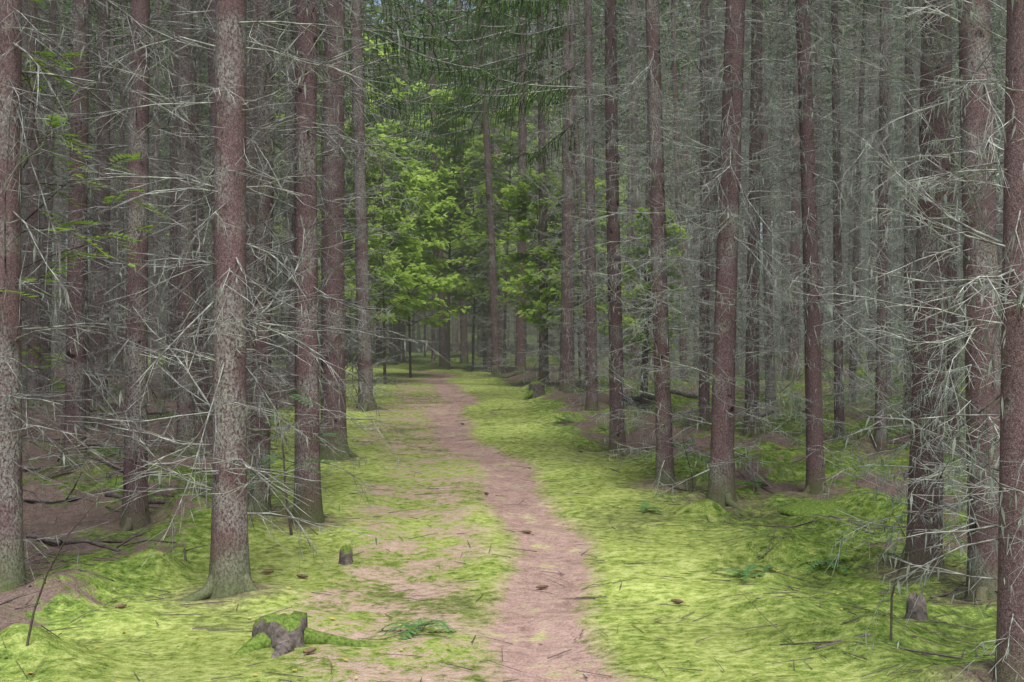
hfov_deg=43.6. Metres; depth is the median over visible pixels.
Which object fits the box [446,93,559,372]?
deciduous tree
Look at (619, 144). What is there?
spruce
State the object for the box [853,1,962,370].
spruce
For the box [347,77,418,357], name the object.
birch sapling
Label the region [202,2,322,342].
spruce
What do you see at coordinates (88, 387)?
spruce
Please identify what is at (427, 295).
spruce
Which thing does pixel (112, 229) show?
spruce
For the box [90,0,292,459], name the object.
spruce
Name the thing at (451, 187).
deciduous tree
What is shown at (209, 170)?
birch sapling
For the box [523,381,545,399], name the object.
stump
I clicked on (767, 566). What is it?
fern
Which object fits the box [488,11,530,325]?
spruce
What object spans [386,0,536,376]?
spruce
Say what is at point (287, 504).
rowan seedling
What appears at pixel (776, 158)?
spruce
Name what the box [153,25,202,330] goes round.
spruce
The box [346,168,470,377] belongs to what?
tree
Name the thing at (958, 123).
spruce
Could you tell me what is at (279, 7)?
spruce
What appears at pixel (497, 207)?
spruce
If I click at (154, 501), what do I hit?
fallen logs
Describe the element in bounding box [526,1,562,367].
spruce
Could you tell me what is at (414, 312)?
birch sapling
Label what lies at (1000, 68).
spruce
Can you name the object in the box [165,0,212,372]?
spruce
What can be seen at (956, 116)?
spruce
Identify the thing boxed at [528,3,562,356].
spruce
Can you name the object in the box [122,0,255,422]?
spruce
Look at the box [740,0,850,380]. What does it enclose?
spruce
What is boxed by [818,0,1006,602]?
spruce
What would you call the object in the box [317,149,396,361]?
birch sapling
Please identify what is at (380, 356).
birch sapling
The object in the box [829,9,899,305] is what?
spruce
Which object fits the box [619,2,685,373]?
spruce
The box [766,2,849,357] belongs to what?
spruce
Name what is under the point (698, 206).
spruce
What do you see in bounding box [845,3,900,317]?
spruce
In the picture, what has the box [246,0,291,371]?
spruce
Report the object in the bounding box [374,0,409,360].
spruce
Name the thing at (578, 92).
spruce
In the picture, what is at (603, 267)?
spruce
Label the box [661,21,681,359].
spruce
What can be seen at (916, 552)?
spruce
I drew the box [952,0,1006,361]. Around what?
spruce
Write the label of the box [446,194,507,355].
birch sapling
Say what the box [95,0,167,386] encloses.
spruce
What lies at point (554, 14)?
spruce
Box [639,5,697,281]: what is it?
spruce
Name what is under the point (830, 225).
spruce
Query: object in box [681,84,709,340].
spruce
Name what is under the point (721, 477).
spruce
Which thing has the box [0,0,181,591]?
spruce
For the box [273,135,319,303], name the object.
birch sapling
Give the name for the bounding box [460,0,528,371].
spruce
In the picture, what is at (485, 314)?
spruce
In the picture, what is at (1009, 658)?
spruce
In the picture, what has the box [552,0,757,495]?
spruce
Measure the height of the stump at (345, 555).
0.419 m
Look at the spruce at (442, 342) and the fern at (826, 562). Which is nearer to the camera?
the fern at (826, 562)
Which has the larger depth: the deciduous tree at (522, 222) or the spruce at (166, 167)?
the spruce at (166, 167)
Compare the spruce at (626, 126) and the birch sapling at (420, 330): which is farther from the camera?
the birch sapling at (420, 330)
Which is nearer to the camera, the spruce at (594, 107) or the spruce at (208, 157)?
the spruce at (208, 157)
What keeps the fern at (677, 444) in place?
on the terrain
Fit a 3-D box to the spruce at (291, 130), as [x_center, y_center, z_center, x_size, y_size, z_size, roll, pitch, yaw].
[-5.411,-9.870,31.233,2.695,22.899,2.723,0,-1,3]
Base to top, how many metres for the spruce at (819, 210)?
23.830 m
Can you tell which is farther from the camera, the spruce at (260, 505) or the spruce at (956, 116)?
the spruce at (956, 116)
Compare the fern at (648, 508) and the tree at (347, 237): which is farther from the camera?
the tree at (347, 237)
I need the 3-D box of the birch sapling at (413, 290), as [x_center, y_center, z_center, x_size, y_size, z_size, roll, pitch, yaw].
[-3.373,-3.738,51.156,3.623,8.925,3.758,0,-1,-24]
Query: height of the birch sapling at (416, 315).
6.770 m
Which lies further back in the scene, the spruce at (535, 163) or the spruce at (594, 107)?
the spruce at (535, 163)
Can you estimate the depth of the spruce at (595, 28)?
30.87 m
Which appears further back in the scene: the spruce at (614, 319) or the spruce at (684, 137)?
the spruce at (684, 137)
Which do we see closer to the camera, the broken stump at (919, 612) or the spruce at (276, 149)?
the broken stump at (919, 612)
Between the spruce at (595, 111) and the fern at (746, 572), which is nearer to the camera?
the fern at (746, 572)
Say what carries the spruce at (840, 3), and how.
on the terrain
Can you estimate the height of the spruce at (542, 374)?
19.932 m
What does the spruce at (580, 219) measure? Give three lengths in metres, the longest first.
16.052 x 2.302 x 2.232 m
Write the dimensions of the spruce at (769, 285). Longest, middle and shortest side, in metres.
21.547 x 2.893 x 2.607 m
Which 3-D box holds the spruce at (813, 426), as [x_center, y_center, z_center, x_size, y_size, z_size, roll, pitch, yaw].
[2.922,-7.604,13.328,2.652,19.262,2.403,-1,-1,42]
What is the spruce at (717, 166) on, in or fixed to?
on the terrain
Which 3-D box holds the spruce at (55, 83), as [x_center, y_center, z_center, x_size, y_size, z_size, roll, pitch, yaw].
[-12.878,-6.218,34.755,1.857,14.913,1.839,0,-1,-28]
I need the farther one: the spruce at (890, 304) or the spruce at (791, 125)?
the spruce at (791, 125)
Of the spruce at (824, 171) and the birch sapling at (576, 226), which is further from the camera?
the birch sapling at (576, 226)
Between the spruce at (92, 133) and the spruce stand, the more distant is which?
the spruce stand
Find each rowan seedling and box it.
[247,388,340,534]
[673,420,709,492]
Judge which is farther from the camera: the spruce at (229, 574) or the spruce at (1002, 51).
the spruce at (1002, 51)
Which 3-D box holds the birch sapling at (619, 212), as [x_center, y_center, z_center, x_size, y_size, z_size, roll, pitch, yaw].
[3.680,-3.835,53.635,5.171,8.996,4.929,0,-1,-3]
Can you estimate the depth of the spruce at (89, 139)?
42.64 m
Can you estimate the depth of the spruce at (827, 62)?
41.73 m
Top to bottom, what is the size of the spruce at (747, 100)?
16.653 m
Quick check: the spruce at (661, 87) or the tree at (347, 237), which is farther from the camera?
the spruce at (661, 87)
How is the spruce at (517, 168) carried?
on the terrain
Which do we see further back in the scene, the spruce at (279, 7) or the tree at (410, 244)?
the tree at (410, 244)
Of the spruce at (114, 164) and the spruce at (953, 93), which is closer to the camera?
the spruce at (953, 93)
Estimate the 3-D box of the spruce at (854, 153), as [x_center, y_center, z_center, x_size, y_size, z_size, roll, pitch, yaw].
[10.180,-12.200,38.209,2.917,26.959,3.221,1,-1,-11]
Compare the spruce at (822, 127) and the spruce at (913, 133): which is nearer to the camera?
the spruce at (913, 133)
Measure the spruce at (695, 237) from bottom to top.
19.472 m
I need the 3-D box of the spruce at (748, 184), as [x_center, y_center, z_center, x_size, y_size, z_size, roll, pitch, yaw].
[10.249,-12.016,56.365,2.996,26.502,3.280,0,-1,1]
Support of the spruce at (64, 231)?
on the terrain
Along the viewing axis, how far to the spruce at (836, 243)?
17.28 m
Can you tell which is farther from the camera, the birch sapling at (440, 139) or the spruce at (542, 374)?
the birch sapling at (440, 139)
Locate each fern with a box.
[378,618,456,639]
[548,417,579,422]
[632,502,664,515]
[673,443,691,448]
[712,564,764,580]
[743,477,771,490]
[748,565,786,572]
[800,554,855,575]
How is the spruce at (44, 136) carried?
on the terrain
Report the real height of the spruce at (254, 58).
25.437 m
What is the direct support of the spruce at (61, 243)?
on the terrain
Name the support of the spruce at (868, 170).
on the terrain
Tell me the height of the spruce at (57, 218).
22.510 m
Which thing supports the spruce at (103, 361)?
on the terrain
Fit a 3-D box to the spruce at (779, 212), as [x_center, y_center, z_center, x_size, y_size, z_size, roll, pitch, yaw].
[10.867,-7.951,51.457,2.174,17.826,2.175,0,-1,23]
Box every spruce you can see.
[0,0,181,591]
[22,0,69,390]
[22,0,92,406]
[22,0,96,393]
[22,0,179,474]
[22,0,269,531]
[22,2,70,431]
[23,0,418,600]
[24,0,128,430]
[26,0,165,412]
[36,0,70,349]
[37,0,70,369]
[38,0,68,362]
[40,1,71,352]
[40,1,94,173]
[40,10,69,353]
[42,0,70,364]
[42,0,153,348]
[42,2,96,352]
[46,2,149,330]
[53,0,96,354]
[53,85,69,351]
[57,5,96,337]
[59,0,129,382]
[64,3,153,364]
[68,0,150,368]
[69,0,167,372]
[88,1,127,361]
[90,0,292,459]
[91,3,161,349]
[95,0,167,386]
[113,0,212,400]
[118,9,164,352]
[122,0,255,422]
[125,0,169,355]
[125,0,193,367]
[148,0,383,517]
[148,2,207,384]
[149,0,290,437]
[149,9,209,353]
[149,12,206,331]
[150,2,210,307]
[153,4,212,363]
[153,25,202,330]
[160,0,448,524]
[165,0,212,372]
[194,4,247,350]
[194,9,274,350]
[196,0,321,381]
[201,0,409,408]
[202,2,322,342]
[202,81,212,353]
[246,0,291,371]
[246,0,395,368]
[247,0,449,459]
[247,1,283,360]
[271,0,462,396]
[272,0,323,375]
[273,0,425,379]
[274,0,396,365]
[294,0,517,411]
[317,4,352,356]
[345,0,468,363]
[362,0,420,360]
[365,0,510,363]
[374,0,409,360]
[375,2,428,347]
[384,3,423,355]
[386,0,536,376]
[389,1,530,367]
[394,0,468,365]
[396,0,561,378]
[413,0,452,360]
[415,0,580,385]
[416,24,446,351]
[432,0,626,395]
[442,54,472,352]
[453,0,644,411]
[453,4,529,364]
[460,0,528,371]
[468,92,490,353]
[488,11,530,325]
[499,4,555,358]
[503,0,560,355]
[504,12,537,349]
[522,0,618,390]
[525,0,698,455]
[526,0,596,364]
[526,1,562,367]
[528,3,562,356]
[530,2,559,344]
[545,0,607,374]
[545,8,575,332]
[551,1,630,379]
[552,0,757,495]
[557,0,626,363]
[558,0,624,360]
[559,1,623,340]
[575,2,627,356]
[592,0,642,358]
[593,0,668,363]
[593,57,620,356]
[594,0,664,349]
[594,0,669,370]
[599,0,870,510]
[599,3,666,314]
[604,0,688,407]
[616,0,678,353]
[617,0,690,364]
[618,1,644,349]
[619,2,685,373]
[626,0,720,383]
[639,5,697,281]
[639,14,690,312]
[642,0,766,430]
[660,0,720,358]
[661,2,723,366]
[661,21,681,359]
[663,0,710,379]
[664,0,774,410]
[672,1,749,365]
[674,0,827,436]
[679,0,749,337]
[680,1,776,374]
[680,39,699,349]
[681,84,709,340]
[691,2,749,346]
[696,0,749,331]
[701,0,902,494]
[715,1,774,346]
[716,1,780,358]
[717,0,817,406]
[718,0,794,354]
[719,0,794,393]
[737,2,774,335]
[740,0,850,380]
[745,0,829,378]
[749,0,814,356]
[761,6,791,339]
[762,0,793,353]
[766,2,803,352]
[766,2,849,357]
[767,0,849,363]
[767,1,831,353]
[771,0,857,371]
[775,0,1023,681]
[776,1,852,359]
[778,0,894,439]
[789,2,848,349]
[789,4,845,348]
[797,0,1006,581]
[799,184,803,351]
[814,1,866,351]
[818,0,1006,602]
[819,0,898,404]
[820,0,952,454]
[821,0,891,363]
[821,0,897,362]
[821,8,850,349]
[822,3,852,348]
[823,3,891,344]
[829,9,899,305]
[838,1,904,372]
[839,0,904,363]
[841,5,897,357]
[842,0,918,396]
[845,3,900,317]
[846,10,898,332]
[853,0,962,423]
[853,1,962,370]
[874,2,1002,448]
[879,0,904,352]
[890,13,901,349]
[891,0,903,354]
[896,7,959,317]
[898,0,963,380]
[946,5,964,353]
[946,17,962,345]
[951,0,1006,343]
[951,1,999,341]
[951,25,1004,316]
[952,0,1005,382]
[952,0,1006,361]
[952,14,1004,363]
[953,0,1005,312]
[953,3,1001,141]
[992,2,1005,274]
[993,0,1006,307]
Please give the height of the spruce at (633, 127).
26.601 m
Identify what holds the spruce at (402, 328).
on the terrain
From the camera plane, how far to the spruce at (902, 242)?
40.78 m
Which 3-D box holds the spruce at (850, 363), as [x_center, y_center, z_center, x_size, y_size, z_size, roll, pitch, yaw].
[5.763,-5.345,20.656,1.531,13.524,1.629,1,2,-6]
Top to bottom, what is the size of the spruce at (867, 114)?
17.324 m
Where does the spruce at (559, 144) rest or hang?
on the terrain
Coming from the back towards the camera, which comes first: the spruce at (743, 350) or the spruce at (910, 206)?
the spruce at (743, 350)
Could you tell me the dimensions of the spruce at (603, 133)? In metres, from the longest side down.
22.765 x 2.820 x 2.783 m
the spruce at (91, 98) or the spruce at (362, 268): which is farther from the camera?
the spruce at (91, 98)
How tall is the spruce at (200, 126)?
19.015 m
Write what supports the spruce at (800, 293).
on the terrain
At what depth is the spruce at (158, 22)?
28.65 m
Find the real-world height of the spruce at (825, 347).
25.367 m
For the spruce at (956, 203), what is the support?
on the terrain
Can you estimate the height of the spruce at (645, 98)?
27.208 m
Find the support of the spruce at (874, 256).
on the terrain
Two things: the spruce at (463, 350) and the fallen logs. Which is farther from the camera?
the spruce at (463, 350)
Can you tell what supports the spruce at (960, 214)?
on the terrain
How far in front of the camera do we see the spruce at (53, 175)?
36.65 m
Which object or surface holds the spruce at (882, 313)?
on the terrain
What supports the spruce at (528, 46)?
on the terrain
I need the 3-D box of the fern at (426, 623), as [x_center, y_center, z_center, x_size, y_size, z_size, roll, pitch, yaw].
[-0.505,1.671,7.337,0.510,0.189,0.605,0,-1,-24]
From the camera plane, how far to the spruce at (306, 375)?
11.15 m
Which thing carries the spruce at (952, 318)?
on the terrain
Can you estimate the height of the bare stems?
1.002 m
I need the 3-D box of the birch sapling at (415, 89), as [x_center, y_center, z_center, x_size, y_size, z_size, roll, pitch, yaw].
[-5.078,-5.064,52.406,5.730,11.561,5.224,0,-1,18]
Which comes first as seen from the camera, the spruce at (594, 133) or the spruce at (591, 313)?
the spruce at (591, 313)
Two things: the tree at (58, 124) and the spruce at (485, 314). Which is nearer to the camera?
the tree at (58, 124)
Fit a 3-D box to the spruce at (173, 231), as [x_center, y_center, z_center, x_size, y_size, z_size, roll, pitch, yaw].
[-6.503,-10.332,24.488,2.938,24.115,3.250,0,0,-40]
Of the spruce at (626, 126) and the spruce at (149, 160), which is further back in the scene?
the spruce at (149, 160)
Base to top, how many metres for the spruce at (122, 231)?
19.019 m
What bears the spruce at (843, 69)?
on the terrain
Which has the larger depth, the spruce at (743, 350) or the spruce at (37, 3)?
the spruce at (743, 350)
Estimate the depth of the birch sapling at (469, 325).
52.70 m
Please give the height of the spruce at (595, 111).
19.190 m
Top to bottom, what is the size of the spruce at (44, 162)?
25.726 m
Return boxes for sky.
[52,0,959,271]
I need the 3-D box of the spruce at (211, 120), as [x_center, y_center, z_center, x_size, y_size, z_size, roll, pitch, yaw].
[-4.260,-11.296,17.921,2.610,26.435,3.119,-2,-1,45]
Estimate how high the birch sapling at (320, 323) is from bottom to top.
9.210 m
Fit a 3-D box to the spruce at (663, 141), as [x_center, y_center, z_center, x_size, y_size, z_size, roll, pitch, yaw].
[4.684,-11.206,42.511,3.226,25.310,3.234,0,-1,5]
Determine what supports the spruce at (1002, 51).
on the terrain
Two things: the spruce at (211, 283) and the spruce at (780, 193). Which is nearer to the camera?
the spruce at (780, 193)
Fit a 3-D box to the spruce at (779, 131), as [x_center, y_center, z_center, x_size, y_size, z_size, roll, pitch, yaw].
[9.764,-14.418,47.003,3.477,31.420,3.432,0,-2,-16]
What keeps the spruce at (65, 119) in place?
on the terrain
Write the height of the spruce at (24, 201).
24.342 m
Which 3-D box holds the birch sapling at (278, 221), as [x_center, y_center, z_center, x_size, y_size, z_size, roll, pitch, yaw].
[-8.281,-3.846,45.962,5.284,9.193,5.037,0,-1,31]
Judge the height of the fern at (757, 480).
0.147 m
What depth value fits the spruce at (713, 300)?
35.35 m
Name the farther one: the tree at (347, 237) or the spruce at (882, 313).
the tree at (347, 237)
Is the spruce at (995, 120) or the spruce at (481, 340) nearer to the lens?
the spruce at (995, 120)
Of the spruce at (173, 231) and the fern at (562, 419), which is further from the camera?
the spruce at (173, 231)
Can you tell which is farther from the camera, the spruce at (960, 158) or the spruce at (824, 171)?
the spruce at (824, 171)
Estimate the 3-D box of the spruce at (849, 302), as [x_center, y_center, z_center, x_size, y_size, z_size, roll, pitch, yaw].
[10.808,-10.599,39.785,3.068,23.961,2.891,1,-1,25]
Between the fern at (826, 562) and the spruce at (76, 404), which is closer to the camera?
the fern at (826, 562)
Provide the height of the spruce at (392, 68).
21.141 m
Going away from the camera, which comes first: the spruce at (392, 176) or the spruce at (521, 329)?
the spruce at (521, 329)
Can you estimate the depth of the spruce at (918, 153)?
24.84 m
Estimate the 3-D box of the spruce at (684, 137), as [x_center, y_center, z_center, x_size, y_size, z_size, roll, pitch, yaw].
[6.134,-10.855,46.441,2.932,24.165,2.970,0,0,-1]
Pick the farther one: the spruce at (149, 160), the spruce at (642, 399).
the spruce at (149, 160)
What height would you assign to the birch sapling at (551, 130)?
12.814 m
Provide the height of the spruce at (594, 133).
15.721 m
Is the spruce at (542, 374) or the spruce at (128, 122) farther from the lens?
the spruce at (128, 122)
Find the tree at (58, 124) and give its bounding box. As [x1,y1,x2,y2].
[0,0,167,368]
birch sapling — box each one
[165,64,284,270]
[273,65,383,290]
[273,71,293,359]
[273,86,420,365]
[273,112,319,358]
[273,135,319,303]
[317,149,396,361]
[318,134,352,356]
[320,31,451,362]
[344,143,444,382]
[345,174,415,362]
[346,136,414,359]
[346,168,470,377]
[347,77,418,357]
[370,74,452,354]
[389,124,445,350]
[391,142,458,357]
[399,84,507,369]
[411,250,446,351]
[414,89,471,261]
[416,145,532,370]
[419,307,430,342]
[443,152,516,348]
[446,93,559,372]
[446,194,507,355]
[450,253,509,338]
[489,96,576,280]
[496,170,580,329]
[500,114,552,350]
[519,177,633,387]
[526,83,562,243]
[531,156,626,300]
[548,145,640,354]
[597,184,642,314]
[598,207,692,409]
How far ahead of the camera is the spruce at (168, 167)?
49.82 m
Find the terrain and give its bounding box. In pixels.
[0,267,996,681]
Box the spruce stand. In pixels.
[42,0,1001,352]
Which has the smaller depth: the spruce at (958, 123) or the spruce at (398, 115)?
the spruce at (958, 123)
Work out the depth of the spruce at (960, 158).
35.06 m
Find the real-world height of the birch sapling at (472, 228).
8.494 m
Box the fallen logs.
[22,388,804,551]
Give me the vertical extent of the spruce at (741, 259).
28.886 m
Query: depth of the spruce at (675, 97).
28.59 m
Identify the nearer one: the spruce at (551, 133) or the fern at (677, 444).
the fern at (677, 444)
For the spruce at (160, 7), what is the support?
on the terrain
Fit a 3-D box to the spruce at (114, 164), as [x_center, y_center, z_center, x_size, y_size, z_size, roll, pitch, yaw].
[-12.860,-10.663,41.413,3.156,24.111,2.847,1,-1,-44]
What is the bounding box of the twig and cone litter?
[0,389,995,681]
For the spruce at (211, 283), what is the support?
on the terrain
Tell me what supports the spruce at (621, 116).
on the terrain
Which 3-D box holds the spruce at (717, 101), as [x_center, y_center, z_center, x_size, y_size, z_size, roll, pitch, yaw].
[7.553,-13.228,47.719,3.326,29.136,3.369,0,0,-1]
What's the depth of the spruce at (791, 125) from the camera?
39.73 m
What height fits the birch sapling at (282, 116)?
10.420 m
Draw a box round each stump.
[236,611,376,657]
[338,544,352,564]
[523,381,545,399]
[904,590,927,620]
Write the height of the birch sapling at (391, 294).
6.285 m
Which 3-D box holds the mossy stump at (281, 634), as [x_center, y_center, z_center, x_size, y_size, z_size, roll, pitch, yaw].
[-1.261,1.752,6.903,1.298,0.495,0.946,0,-1,26]
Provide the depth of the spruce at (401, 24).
55.52 m
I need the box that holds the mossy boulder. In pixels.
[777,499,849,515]
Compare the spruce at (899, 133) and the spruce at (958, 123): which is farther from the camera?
the spruce at (899, 133)
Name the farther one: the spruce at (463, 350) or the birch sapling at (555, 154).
the birch sapling at (555, 154)
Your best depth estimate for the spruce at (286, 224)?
37.27 m
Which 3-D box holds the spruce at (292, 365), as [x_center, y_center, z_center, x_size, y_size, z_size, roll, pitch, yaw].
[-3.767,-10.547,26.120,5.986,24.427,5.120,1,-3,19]
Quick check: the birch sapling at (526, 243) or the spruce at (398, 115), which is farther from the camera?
the birch sapling at (526, 243)
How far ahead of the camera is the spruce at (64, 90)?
44.92 m
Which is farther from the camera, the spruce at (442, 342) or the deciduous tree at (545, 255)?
the spruce at (442, 342)
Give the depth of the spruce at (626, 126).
46.18 m
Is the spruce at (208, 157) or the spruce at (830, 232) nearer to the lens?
the spruce at (208, 157)
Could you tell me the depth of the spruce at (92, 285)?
29.85 m
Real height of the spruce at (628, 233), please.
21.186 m
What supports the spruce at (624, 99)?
on the terrain
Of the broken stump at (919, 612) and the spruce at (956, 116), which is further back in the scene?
the spruce at (956, 116)
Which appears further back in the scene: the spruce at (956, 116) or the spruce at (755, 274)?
the spruce at (956, 116)
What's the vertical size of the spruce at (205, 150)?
25.986 m
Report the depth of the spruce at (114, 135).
37.89 m
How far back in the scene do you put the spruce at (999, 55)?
20.38 m
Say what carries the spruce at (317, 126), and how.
on the terrain
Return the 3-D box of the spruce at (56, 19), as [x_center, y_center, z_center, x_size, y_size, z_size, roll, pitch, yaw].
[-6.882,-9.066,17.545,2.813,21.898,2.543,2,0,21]
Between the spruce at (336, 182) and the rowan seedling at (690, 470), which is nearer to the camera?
the rowan seedling at (690, 470)
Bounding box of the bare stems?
[26,461,956,645]
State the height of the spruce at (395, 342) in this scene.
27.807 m
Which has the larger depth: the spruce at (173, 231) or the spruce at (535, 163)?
the spruce at (535, 163)
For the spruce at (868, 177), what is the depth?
44.38 m
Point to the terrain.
(534, 627)
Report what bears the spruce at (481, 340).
on the terrain
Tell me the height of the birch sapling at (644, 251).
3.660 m
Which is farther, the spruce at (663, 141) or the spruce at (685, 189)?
the spruce at (663, 141)
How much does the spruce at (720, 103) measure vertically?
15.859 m
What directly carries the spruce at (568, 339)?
on the terrain
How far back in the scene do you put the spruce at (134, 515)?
10.93 m
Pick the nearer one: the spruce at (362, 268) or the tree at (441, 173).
the spruce at (362, 268)
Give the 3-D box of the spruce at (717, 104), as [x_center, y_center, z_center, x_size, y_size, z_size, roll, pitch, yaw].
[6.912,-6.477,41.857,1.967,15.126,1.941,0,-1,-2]
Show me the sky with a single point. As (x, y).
(374, 0)
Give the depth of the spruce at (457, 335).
58.12 m
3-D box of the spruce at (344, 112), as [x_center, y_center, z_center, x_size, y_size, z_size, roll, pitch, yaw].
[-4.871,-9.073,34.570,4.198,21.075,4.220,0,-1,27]
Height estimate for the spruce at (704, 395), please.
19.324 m
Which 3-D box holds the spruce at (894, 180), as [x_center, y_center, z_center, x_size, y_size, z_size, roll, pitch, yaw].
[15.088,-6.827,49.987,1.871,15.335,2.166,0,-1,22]
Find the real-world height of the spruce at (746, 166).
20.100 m
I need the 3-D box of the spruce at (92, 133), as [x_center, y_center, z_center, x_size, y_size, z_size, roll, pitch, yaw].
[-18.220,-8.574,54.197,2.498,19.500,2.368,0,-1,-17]
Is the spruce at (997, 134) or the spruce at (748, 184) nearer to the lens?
the spruce at (997, 134)
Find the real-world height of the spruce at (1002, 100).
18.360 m
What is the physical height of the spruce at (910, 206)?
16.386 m
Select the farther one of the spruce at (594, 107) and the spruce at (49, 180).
the spruce at (594, 107)
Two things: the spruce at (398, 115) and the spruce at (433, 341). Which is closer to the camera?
the spruce at (433, 341)
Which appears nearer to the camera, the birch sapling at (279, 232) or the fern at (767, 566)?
the fern at (767, 566)
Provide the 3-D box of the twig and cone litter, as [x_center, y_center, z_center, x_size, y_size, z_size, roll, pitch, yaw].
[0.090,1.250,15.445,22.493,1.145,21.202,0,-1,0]
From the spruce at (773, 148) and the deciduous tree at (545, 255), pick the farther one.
the spruce at (773, 148)
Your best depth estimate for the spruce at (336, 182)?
15.54 m
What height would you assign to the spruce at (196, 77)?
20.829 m
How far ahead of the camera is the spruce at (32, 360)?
23.75 m
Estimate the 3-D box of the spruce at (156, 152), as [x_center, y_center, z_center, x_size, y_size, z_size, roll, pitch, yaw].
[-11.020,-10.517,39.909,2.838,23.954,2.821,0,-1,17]
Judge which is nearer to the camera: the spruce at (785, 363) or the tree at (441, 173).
the spruce at (785, 363)
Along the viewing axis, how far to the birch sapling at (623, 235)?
51.20 m
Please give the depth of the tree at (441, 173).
37.70 m

